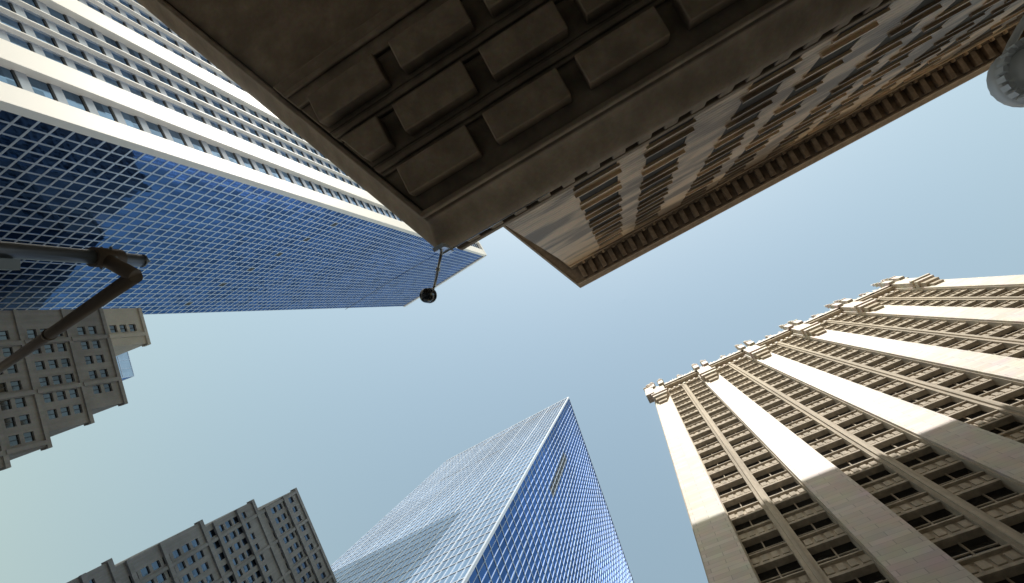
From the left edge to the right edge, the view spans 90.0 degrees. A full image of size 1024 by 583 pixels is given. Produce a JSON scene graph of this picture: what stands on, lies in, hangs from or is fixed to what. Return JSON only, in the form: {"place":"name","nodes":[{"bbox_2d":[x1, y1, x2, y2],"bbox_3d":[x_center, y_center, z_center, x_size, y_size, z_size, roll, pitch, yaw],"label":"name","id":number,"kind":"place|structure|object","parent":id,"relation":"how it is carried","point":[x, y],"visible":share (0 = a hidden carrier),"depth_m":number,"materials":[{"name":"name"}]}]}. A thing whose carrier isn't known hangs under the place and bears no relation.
{"place":"outdoors","nodes":[
{"label":"outdoors","id":0,"kind":"place"},
{"bbox_2d":[0,308,150,470],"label":"building","id":1,"kind":"structure","parent":0,"point":[68,379],"depth_m":65.64,"materials":[{"name":"grey"}]},
{"bbox_2d":[0,71,1023,582],"label":"sky","id":2,"kind":"structure","parent":0,"point":[352,409],"materials":[{"name":"blue"}]},
{"bbox_2d":[506,0,1023,264],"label":"building facade","id":3,"kind":"structure","parent":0,"point":[885,49],"depth_m":26.86,"materials":[{"name":"beige stone"}]},
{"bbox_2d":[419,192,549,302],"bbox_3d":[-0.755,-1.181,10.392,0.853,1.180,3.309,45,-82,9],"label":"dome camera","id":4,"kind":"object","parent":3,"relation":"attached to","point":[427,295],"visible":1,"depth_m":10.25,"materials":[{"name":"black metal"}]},
{"bbox_2d":[345,253,437,309],"bbox_3d":[-2.548,-0.234,10.945,2.441,0.221,0.009,-31,-97,10],"label":"cable","id":5,"kind":"object","parent":4,"relation":"attached to","point":[391,280],"visible":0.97,"depth_m":10.89,"materials":[{"name":"black plastic"}]},
{"bbox_2d":[136,0,895,249],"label":"building","id":6,"kind":"structure","parent":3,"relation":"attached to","point":[435,123],"depth_m":10.12,"materials":[{"name":"brown stone"}]},
{"bbox_2d":[504,19,1023,287],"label":"cornice","id":7,"kind":"structure","parent":3,"relation":"attached to","point":[941,78],"depth_m":43.44,"materials":[{"name":"brown stone"}]},
{"label":"ground","id":8,"kind":"structure","parent":0,"visible":0},
{"bbox_2d":[0,241,151,372],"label":"street lamp","id":9,"kind":"object","parent":8,"relation":"on","point":[122,264],"visible":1,"depth_m":6.04,"materials":[{"name":"black metal"}]},
{"bbox_2d":[116,352,133,380],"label":"glass box","id":10,"kind":"object","parent":8,"relation":"on","point":[125,366],"visible":0.09,"depth_m":178.93,"materials":[{"name":"blue glass"}]},
{"bbox_2d":[67,487,336,582],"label":"masonry tower","id":11,"kind":"structure","parent":8,"relation":"on","point":[276,540],"depth_m":101.08,"materials":[{"name":"grey stone"}]},
{"bbox_2d":[0,0,486,314],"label":"glass tower","id":12,"kind":"structure","parent":8,"relation":"on","point":[203,184],"depth_m":74.25,"materials":[{"name":"blue glass"}]},
{"bbox_2d":[330,397,634,582],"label":"glass tower","id":13,"kind":"structure","parent":8,"relation":"on","point":[523,501],"depth_m":133.24,"materials":[{"name":"blue glass"}]},
{"bbox_2d":[643,273,1023,582],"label":"building","id":14,"kind":"structure","parent":8,"relation":"on","point":[876,436],"depth_m":46.16,"materials":[{"name":"stone"}]},
{"bbox_2d":[986,15,1023,107],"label":"street lamp","id":15,"kind":"object","parent":8,"relation":"on","point":[1005,79],"visible":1,"depth_m":5.43,"materials":[{"name":"grey metal"}]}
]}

